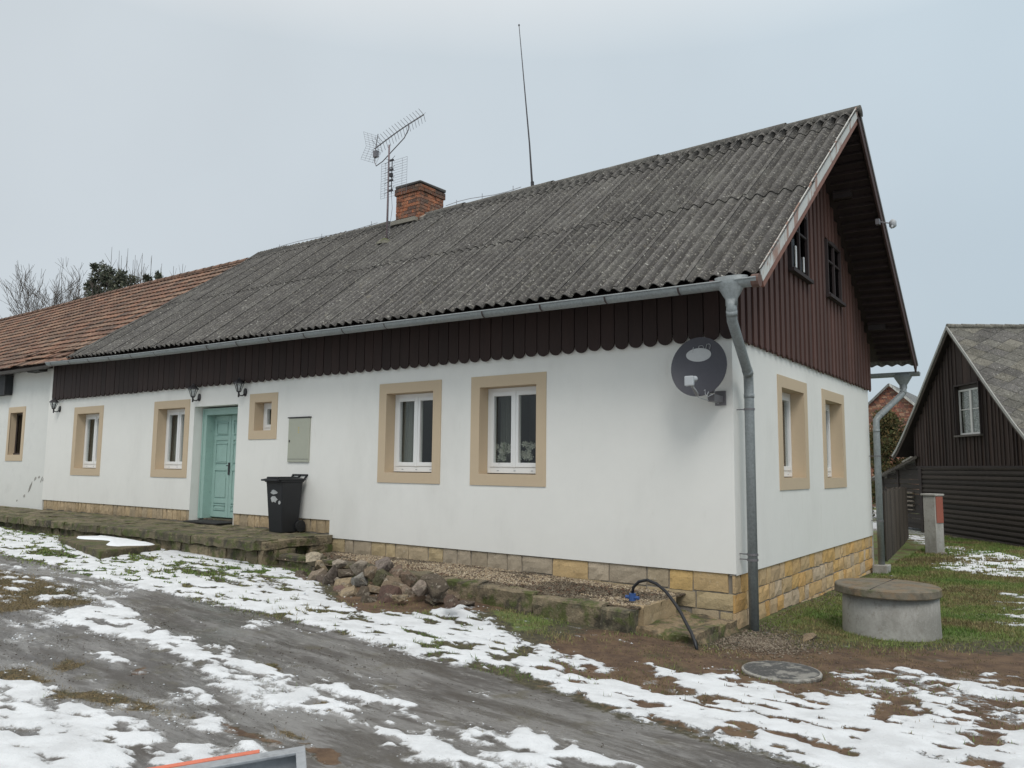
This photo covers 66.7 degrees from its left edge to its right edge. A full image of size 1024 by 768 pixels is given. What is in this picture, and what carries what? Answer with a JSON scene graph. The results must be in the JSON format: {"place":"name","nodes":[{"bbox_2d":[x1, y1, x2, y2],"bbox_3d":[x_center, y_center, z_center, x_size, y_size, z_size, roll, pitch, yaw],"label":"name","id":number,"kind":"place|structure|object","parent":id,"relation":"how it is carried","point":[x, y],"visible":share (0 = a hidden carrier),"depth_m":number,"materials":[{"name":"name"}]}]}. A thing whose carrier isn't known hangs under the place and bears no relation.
{"place":"outdoors","nodes":[
{"label":"outdoors","id":0,"kind":"place"},
{"bbox_2d":[277,551,685,608],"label":"gravel","id":1,"kind":"structure","parent":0,"point":[614,599],"depth_m":9.82,"materials":[{"name":"brown gravel"}]},
{"bbox_2d":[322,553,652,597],"bbox_3d":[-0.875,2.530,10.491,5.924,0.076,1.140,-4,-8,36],"label":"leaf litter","id":2,"kind":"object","parent":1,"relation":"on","point":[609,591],"visible":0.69,"depth_m":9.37,"materials":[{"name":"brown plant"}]},
{"bbox_2d":[0,507,1023,767],"bbox_3d":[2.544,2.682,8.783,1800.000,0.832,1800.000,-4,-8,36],"label":"ground","id":3,"kind":"structure","parent":0,"point":[672,733],"depth_m":5.94,"materials":[{"name":"white snow"}]},
{"bbox_2d":[1,274,80,314],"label":"bare tree","id":4,"kind":"object","parent":3,"relation":"on","point":[66,300],"visible":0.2,"depth_m":44.08,"materials":[{"name":"grey plant"}]},
{"bbox_2d":[0,259,88,314],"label":"bare tree","id":5,"kind":"object","parent":3,"relation":"on","point":[45,294],"visible":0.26,"depth_m":44.51,"materials":[{"name":"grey plant"}]},
{"bbox_2d":[26,257,148,309],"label":"bare tree","id":6,"kind":"object","parent":3,"relation":"on","point":[91,285],"visible":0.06,"depth_m":42.81,"materials":[{"name":"brown plant"}]},
{"bbox_2d":[58,535,160,559],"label":"step slab","id":7,"kind":"structure","parent":3,"relation":"on","point":[99,547],"depth_m":12.66,"materials":[{"name":"stone"}]},
{"bbox_2d":[76,260,163,298],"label":"pine tree","id":8,"kind":"object","parent":3,"relation":"on","point":[108,279],"visible":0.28,"depth_m":45.03,"materials":[{"name":"green plant"}]},
{"bbox_2d":[0,257,249,509],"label":"farm wing","id":9,"kind":"structure","parent":3,"relation":"on","point":[32,342],"depth_m":20.67,"materials":[{"name":"white paint"}]},
{"bbox_2d":[105,252,185,282],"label":"sapling clump","id":10,"kind":"object","parent":3,"relation":"on","point":[141,267],"visible":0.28,"depth_m":45.53,"materials":[{"name":"brown plant"}]},
{"bbox_2d":[0,506,332,564],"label":"stone terrace","id":11,"kind":"structure","parent":3,"relation":"on","point":[259,546],"depth_m":13.25,"materials":[{"name":"stone"}]},
{"bbox_2d":[183,519,231,524],"bbox_3d":[-5.754,2.645,14.913,1.110,0.035,0.524,-4,-8,36],"label":"door mat","id":12,"kind":"object","parent":11,"relation":"on","point":[205,521],"depth_m":14.82,"materials":[{"name":"black rubber"}]},
{"bbox_2d":[261,474,307,532],"bbox_3d":[-3.849,2.010,13.143,0.465,0.970,0.660,-4,-8,36],"label":"wheelie bin","id":13,"kind":"object","parent":11,"relation":"on","point":[284,497],"visible":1,"depth_m":13.01,"materials":[{"name":"black plastic"}]},
{"bbox_2d":[150,746,306,767],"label":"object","id":14,"kind":"object","parent":3,"relation":"on","point":[294,757],"visible":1,"depth_m":3.52,"materials":[{"name":"orange paint"}]},
{"bbox_2d":[295,570,308,576],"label":"rock","id":15,"kind":"object","parent":3,"relation":"on","point":[298,573],"visible":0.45,"depth_m":10.48,"materials":[{"name":"stone"}]},
{"bbox_2d":[306,568,327,580],"bbox_3d":[-2.619,2.631,10.401,0.313,0.368,0.408,3,-7,-21],"label":"rock","id":16,"kind":"object","parent":3,"relation":"on","point":[313,575],"visible":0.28,"depth_m":10.24,"materials":[{"name":"beige stone"}]},
{"bbox_2d":[316,574,325,582],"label":"rock","id":17,"kind":"object","parent":3,"relation":"on","point":[320,577],"visible":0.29,"depth_m":10.15,"materials":[{"name":"brown stone"}]},
{"bbox_2d":[0,555,642,755],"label":"road grit","id":18,"kind":"object","parent":3,"relation":"on","point":[231,653],"visible":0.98,"depth_m":6.56,"materials":[{"name":"gravel"}]},
{"bbox_2d":[315,560,327,570],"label":"rock","id":19,"kind":"object","parent":3,"relation":"on","point":[319,564],"visible":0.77,"depth_m":10.58,"materials":[{"name":"beige stone"}]},
{"bbox_2d":[306,552,322,565],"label":"rock","id":20,"kind":"object","parent":19,"relation":"on","point":[312,558],"visible":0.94,"depth_m":10.82,"materials":[{"name":"beige stone"}]},
{"bbox_2d":[322,565,337,584],"bbox_3d":[-2.345,2.537,10.099,0.168,0.383,0.263,-3,-7,27],"label":"rock","id":21,"kind":"object","parent":3,"relation":"on","point":[331,575],"visible":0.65,"depth_m":10.02,"materials":[{"name":"grey stone"}]},
{"bbox_2d":[333,585,344,591],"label":"rock","id":22,"kind":"object","parent":3,"relation":"on","point":[338,588],"visible":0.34,"depth_m":9.70,"materials":[{"name":"brown stone"}]},
{"bbox_2d":[334,577,351,586],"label":"rock","id":23,"kind":"object","parent":3,"relation":"on","point":[345,582],"visible":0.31,"depth_m":9.88,"materials":[{"name":"beige stone"}]},
{"bbox_2d":[338,585,357,596],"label":"rock","id":24,"kind":"object","parent":3,"relation":"on","point":[349,591],"visible":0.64,"depth_m":9.46,"materials":[{"name":"beige stone"}]},
{"bbox_2d":[356,586,370,596],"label":"rock","id":25,"kind":"object","parent":3,"relation":"on","point":[363,590],"visible":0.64,"depth_m":9.37,"materials":[{"name":"grey stone"}]},
{"bbox_2d":[360,595,377,602],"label":"rock","id":26,"kind":"object","parent":3,"relation":"on","point":[366,599],"visible":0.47,"depth_m":9.08,"materials":[{"name":"grey stone"}]},
{"bbox_2d":[368,584,379,593],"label":"rock","id":27,"kind":"object","parent":3,"relation":"on","point":[374,589],"visible":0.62,"depth_m":9.38,"materials":[{"name":"brown stone"}]},
{"bbox_2d":[372,569,392,586],"bbox_3d":[-1.580,2.414,9.645,0.306,0.226,0.207,-4,-8,36],"label":"rock","id":28,"kind":"object","parent":3,"relation":"on","point":[380,576],"visible":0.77,"depth_m":9.59,"materials":[{"name":"stone"}]},
{"bbox_2d":[389,564,402,577],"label":"rock","id":29,"kind":"object","parent":28,"relation":"on","point":[396,570],"visible":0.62,"depth_m":9.65,"materials":[{"name":"beige stone"}]},
{"bbox_2d":[377,585,401,602],"bbox_3d":[-1.467,2.481,9.164,0.313,0.232,0.264,-4,-8,36],"label":"rock","id":30,"kind":"object","parent":3,"relation":"on","point":[386,592],"visible":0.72,"depth_m":9.12,"materials":[{"name":"brown stone"}]},
{"bbox_2d":[392,594,407,601],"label":"rock","id":31,"kind":"object","parent":3,"relation":"on","point":[400,598],"visible":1,"depth_m":8.86,"materials":[{"name":"beige stone"}]},
{"bbox_2d":[401,584,416,597],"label":"rock","id":32,"kind":"object","parent":3,"relation":"on","point":[406,588],"visible":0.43,"depth_m":9.15,"materials":[{"name":"brown stone"}]},
{"bbox_2d":[424,598,437,605],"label":"rock","id":33,"kind":"object","parent":3,"relation":"on","point":[428,601],"visible":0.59,"depth_m":8.87,"materials":[{"name":"grey stone"}]},
{"bbox_2d":[425,594,439,602],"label":"rock","id":34,"kind":"object","parent":3,"relation":"on","point":[432,599],"visible":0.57,"depth_m":8.85,"materials":[{"name":"grey stone"}]},
{"bbox_2d":[433,595,444,603],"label":"rock","id":35,"kind":"object","parent":3,"relation":"on","point":[441,597],"visible":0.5,"depth_m":8.87,"materials":[{"name":"grey stone"}]},
{"bbox_2d":[425,578,449,597],"bbox_3d":[-0.851,2.310,8.827,0.282,0.224,0.204,-1,-6,13],"label":"rock","id":36,"kind":"object","parent":35,"relation":"on","point":[438,587],"visible":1,"depth_m":8.77,"materials":[{"name":"grey stone"}]},
{"bbox_2d":[411,580,427,595],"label":"rock","id":37,"kind":"object","parent":36,"relation":"on","point":[419,588],"visible":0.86,"depth_m":8.90,"materials":[{"name":"grey stone"}]},
{"bbox_2d":[420,573,441,581],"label":"rock","id":38,"kind":"object","parent":36,"relation":"on","point":[424,577],"visible":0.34,"depth_m":9.05,"materials":[{"name":"brown stone"}]},
{"bbox_2d":[444,594,459,607],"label":"rock","id":39,"kind":"object","parent":3,"relation":"on","point":[451,601],"visible":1,"depth_m":8.44,"materials":[{"name":"stone"}]},
{"bbox_2d":[454,591,460,600],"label":"rock","id":40,"kind":"object","parent":3,"relation":"on","point":[457,595],"visible":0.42,"depth_m":9.13,"materials":[{"name":"stone"}]},
{"bbox_2d":[458,600,474,605],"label":"rock","id":41,"kind":"object","parent":3,"relation":"on","point":[467,603],"visible":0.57,"depth_m":8.87,"materials":[{"name":"brown stone"}]},
{"bbox_2d":[279,553,675,633],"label":"stone kerb","id":42,"kind":"structure","parent":3,"relation":"on","point":[596,613],"depth_m":8.71,"materials":[{"name":"stone"}]},
{"bbox_2d":[42,105,919,630],"bbox_3d":[-2.042,-0.286,16.897,18.200,8.370,9.057,-4,-8,36],"label":"farmhouse","id":43,"kind":"object","parent":3,"relation":"on","point":[416,367],"visible":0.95,"depth_m":11.82,"materials":[{"name":"white paint"}]},
{"bbox_2d":[49,398,60,412],"bbox_3d":[-11.064,0.516,18.845,0.210,0.370,0.241,-4,-8,36],"label":"wall lantern","id":44,"kind":"object","parent":43,"relation":"attached to","point":[53,400],"depth_m":18.81,"materials":[{"name":"metal"}]},
{"bbox_2d":[70,405,103,475],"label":"window","id":45,"kind":"structure","parent":43,"relation":"in","point":[88,421],"depth_m":18.31,"materials":[{"name":"beige paint"}]},
{"bbox_2d":[150,399,190,477],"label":"window","id":46,"kind":"structure","parent":43,"relation":"in","point":[169,454],"depth_m":16.23,"materials":[{"name":"white plastic"}]},
{"bbox_2d":[188,383,200,401],"bbox_3d":[-6.277,0.173,15.379,0.210,0.370,0.241,-4,-8,36],"label":"wall lantern","id":47,"kind":"object","parent":43,"relation":"attached to","point":[191,388],"depth_m":15.34,"materials":[{"name":"metal"}]},
{"bbox_2d":[197,407,237,517],"bbox_3d":[-5.594,1.553,15.238,1.400,2.170,0.250,-4,-8,36],"label":"door","id":48,"kind":"structure","parent":43,"relation":"in","point":[219,425],"depth_m":15.47,"materials":[{"name":"teal paint"}]},
{"bbox_2d":[233,377,246,396],"bbox_3d":[-5.064,0.061,14.504,0.210,0.370,0.241,-4,-8,36],"label":"wall lantern","id":49,"kind":"object","parent":43,"relation":"attached to","point":[237,382],"depth_m":14.46,"materials":[{"name":"metal"}]},
{"bbox_2d":[248,392,277,439],"bbox_3d":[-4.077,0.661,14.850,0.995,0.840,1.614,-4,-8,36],"label":"window","id":50,"kind":"structure","parent":43,"relation":"in","point":[263,408],"depth_m":14.35,"materials":[{"name":"beige paint"}]},
{"bbox_2d":[361,109,425,243],"bbox_3d":[-2.476,-4.178,16.337,1.727,2.781,0.394,-4,-8,36],"label":"tv antenna","id":51,"kind":"object","parent":43,"relation":"attached to","point":[375,152],"visible":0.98,"depth_m":16.41,"materials":[{"name":"paint"}]},
{"bbox_2d":[377,380,441,483],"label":"window","id":52,"kind":"structure","parent":43,"relation":"in","point":[409,429],"depth_m":12.32,"materials":[{"name":"white plastic"}]},
{"bbox_2d":[496,442,510,462],"bbox_3d":[-0.145,1.062,11.287,0.249,0.452,0.249,1,-6,-8],"label":"orchid plant","id":53,"kind":"object","parent":43,"relation":"on","point":[503,451],"visible":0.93,"depth_m":11.28,"materials":[{"name":"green plant"}]},
{"bbox_2d":[470,372,546,486],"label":"window","id":54,"kind":"structure","parent":43,"relation":"in","point":[510,408],"depth_m":11.20,"materials":[{"name":"beige paint"}]},
{"bbox_2d":[518,24,533,185],"bbox_3d":[0.283,-5.677,15.827,0.425,3.612,0.070,-4,-8,36],"label":"whip antenna","id":55,"kind":"object","parent":43,"relation":"on","point":[532,182],"visible":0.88,"depth_m":15.74,"materials":[{"name":"metal"}]},
{"bbox_2d":[521,441,535,462],"bbox_3d":[0.238,1.035,11.052,0.291,0.463,0.198,-4,-8,36],"label":"orchid plant","id":56,"kind":"object","parent":43,"relation":"on","point":[527,454],"visible":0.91,"depth_m":11.03,"materials":[{"name":"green plant"}]},
{"bbox_2d":[671,337,726,405],"bbox_3d":[2.188,-0.168,8.798,0.656,0.765,0.789,1,-6,-2],"label":"satellite dish","id":57,"kind":"object","parent":43,"relation":"attached to","point":[698,366],"visible":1,"depth_m":8.91,"materials":[{"name":"grey metal"}]},
{"bbox_2d":[777,374,809,489],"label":"window","id":58,"kind":"structure","parent":43,"relation":"in","point":[794,473],"depth_m":11.33,"materials":[{"name":"white plastic"}]},
{"bbox_2d":[787,216,813,284],"bbox_3d":[4.214,-2.065,11.390,0.105,1.040,1.000,-4,-8,36],"label":"attic window","id":59,"kind":"structure","parent":43,"relation":"in","point":[798,252],"depth_m":11.40,"materials":[{"name":"brown wood"}]},
{"bbox_2d":[821,389,846,487],"bbox_3d":[5.155,0.915,12.762,0.274,1.555,1.380,-4,-8,36],"label":"window","id":60,"kind":"structure","parent":43,"relation":"in","point":[833,418],"depth_m":13.12,"materials":[{"name":"beige paint"}]},
{"bbox_2d":[824,239,845,306],"bbox_3d":[5.390,-1.861,12.995,0.105,1.000,1.000,-4,-8,36],"label":"attic window","id":61,"kind":"structure","parent":43,"relation":"in","point":[833,281],"depth_m":12.98,"materials":[{"name":"brown wood"}]},
{"bbox_2d":[875,219,896,228],"bbox_3d":[6.190,-2.639,12.858,0.350,0.187,0.168,1,-6,-1],"label":"verge camera","id":62,"kind":"object","parent":43,"relation":"attached to","point":[892,223],"visible":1,"depth_m":12.86,"materials":[{"name":"metal"}]},
{"bbox_2d":[0,535,1022,766],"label":"snow crumbs","id":63,"kind":"object","parent":3,"relation":"on","point":[294,662],"visible":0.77,"depth_m":6.88,"materials":[{"name":"white snow"}]},
{"bbox_2d":[0,527,1023,767],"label":"grass","id":64,"kind":"structure","parent":3,"relation":"on","point":[940,577],"depth_m":9.92,"materials":[{"name":"green plant"}]},
{"bbox_2d":[625,578,697,649],"bbox_3d":[1.578,2.377,8.075,0.146,0.625,1.120,4,-7,-31],"label":"garden hose","id":65,"kind":"object","parent":3,"relation":"on","point":[631,596],"visible":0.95,"depth_m":8.13,"materials":[{"name":"black plastic"}]},
{"bbox_2d":[636,609,738,644],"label":"corner slab","id":66,"kind":"structure","parent":3,"relation":"on","point":[705,628],"depth_m":8.19,"materials":[{"name":"stone"}]},
{"bbox_2d":[524,627,1023,764],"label":"earth clods","id":67,"kind":"object","parent":3,"relation":"on","point":[768,680],"visible":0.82,"depth_m":6.92,"materials":[{"name":"soil"}]},
{"bbox_2d":[741,661,822,683],"bbox_3d":[2.373,2.557,6.851,0.676,0.086,0.676,-4,-8,36],"label":"manhole cover","id":68,"kind":"object","parent":3,"relation":"on","point":[786,672],"visible":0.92,"depth_m":6.78,"materials":[{"name":"grey concrete"}]},
{"bbox_2d":[802,633,816,640],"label":"flat stone","id":69,"kind":"object","parent":3,"relation":"on","point":[808,636],"visible":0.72,"depth_m":8.30,"materials":[{"name":"beige stone"}]},
{"bbox_2d":[740,575,880,636],"bbox_3d":[4.708,3.080,11.139,0.625,0.094,6.613,-4,-8,36],"label":"gravel strip","id":70,"kind":"object","parent":3,"relation":"on","point":[765,623],"visible":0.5,"depth_m":9.49,"materials":[{"name":"gravel"}]},
{"bbox_2d":[872,564,890,573],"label":"drain block","id":71,"kind":"structure","parent":3,"relation":"on","point":[879,569],"depth_m":14.28,"materials":[{"name":"concrete"}]},
{"bbox_2d":[834,578,941,641],"bbox_3d":[4.272,2.699,8.836,1.110,0.844,1.110,-4,-8,36],"label":"concrete well","id":72,"kind":"object","parent":3,"relation":"on","point":[892,609],"visible":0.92,"depth_m":8.47,"materials":[{"name":"grey concrete"}]},
{"bbox_2d":[869,406,912,517],"bbox_3d":[14.239,3.085,29.591,2.585,4.576,2.567,-4,-8,36],"label":"thuja bush","id":73,"kind":"object","parent":3,"relation":"on","point":[889,431],"visible":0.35,"depth_m":29.29,"materials":[{"name":"green plant"}]},
{"bbox_2d":[868,383,918,506],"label":"brick house","id":74,"kind":"structure","parent":3,"relation":"on","point":[887,394],"depth_m":37.97,"materials":[{"name":"red brick"}]},
{"bbox_2d":[882,487,908,560],"bbox_3d":[9.186,3.247,18.660,0.156,1.546,6.118,-3,-7,30],"label":"picket fence","id":75,"kind":"object","parent":3,"relation":"on","point":[895,522],"visible":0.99,"depth_m":17.82,"materials":[{"name":"grey wood"}]},
{"bbox_2d":[920,493,944,552],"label":"meter pillar","id":76,"kind":"structure","parent":3,"relation":"on","point":[933,521],"depth_m":17.71,"materials":[{"name":"concrete"}]},
{"bbox_2d":[935,497,943,522],"bbox_3d":[9.742,2.866,17.725,0.255,0.595,0.018,4,-7,-30],"label":"door","id":77,"kind":"structure","parent":76,"relation":"in","point":[939,500],"depth_m":17.71,"materials":[{"name":"red paint"}]},
{"bbox_2d":[872,324,1023,546],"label":"log barn","id":78,"kind":"structure","parent":3,"relation":"on","point":[960,445],"depth_m":21.11,"materials":[{"name":"brown wood"}]},
{"bbox_2d":[953,381,983,436],"bbox_3d":[12.302,0.696,20.961,0.178,1.430,1.280,0,-6,1],"label":"window","id":79,"kind":"structure","parent":78,"relation":"in","point":[971,394],"depth_m":21.02,"materials":[{"name":"white wood"}]},
{"bbox_2d":[0,0,1023,401],"label":"sky","id":80,"kind":"structure","parent":0,"point":[192,134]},
{"bbox_2d":[705,628,861,663],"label":"spilled gravel","id":81,"kind":"structure","parent":0,"point":[758,642],"depth_m":7.94,"materials":[{"name":"grey gravel"}]},
{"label":"rock","id":82,"kind":"object","parent":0,"visible":0},
{"bbox_2d":[332,559,346,568],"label":"rock","id":83,"kind":"object","parent":82,"relation":"on","point":[339,563],"visible":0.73,"depth_m":10.42,"materials":[{"name":"grey stone"}]},
{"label":"rock","id":84,"kind":"object","parent":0,"visible":0},
{"bbox_2d":[337,569,353,577],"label":"rock","id":85,"kind":"object","parent":84,"relation":"on","point":[344,573],"visible":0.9,"depth_m":10.08,"materials":[{"name":"brown stone"}]},
{"bbox_2d":[349,560,366,574],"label":"rock","id":86,"kind":"object","parent":85,"relation":"on","point":[358,567],"visible":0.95,"depth_m":10.11,"materials":[{"name":"grey stone"}]},
{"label":"rock","id":87,"kind":"object","parent":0,"visible":0},
{"bbox_2d":[351,572,368,586],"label":"rock","id":88,"kind":"object","parent":87,"relation":"on","point":[360,579],"visible":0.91,"depth_m":9.75,"materials":[{"name":"grey stone"}]},
{"bbox_2d":[363,566,376,578],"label":"rock","id":89,"kind":"object","parent":88,"relation":"on","point":[369,572],"visible":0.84,"depth_m":9.79,"materials":[{"name":"beige stone"}]},
{"bbox_2d":[375,557,393,571],"bbox_3d":[-1.636,2.315,9.949,0.240,0.209,0.379,1,-6,-4],"label":"rock","id":90,"kind":"object","parent":89,"relation":"on","point":[386,564],"visible":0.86,"depth_m":9.84,"materials":[{"name":"grey stone"}]},
{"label":"rock","id":91,"kind":"object","parent":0,"visible":0},
{"bbox_2d":[381,575,413,588],"bbox_3d":[-1.372,2.409,9.339,0.381,0.221,0.267,-1,-6,11],"label":"rock","id":92,"kind":"object","parent":91,"relation":"on","point":[392,580],"visible":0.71,"depth_m":9.29,"materials":[{"name":"brown stone"}]},
{"bbox_2d":[400,569,417,585],"bbox_3d":[-1.222,2.319,9.317,0.227,0.195,0.174,-4,-8,36],"label":"rock","id":93,"kind":"object","parent":92,"relation":"on","point":[408,577],"visible":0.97,"depth_m":9.24,"materials":[{"name":"brown stone"}]}
]}

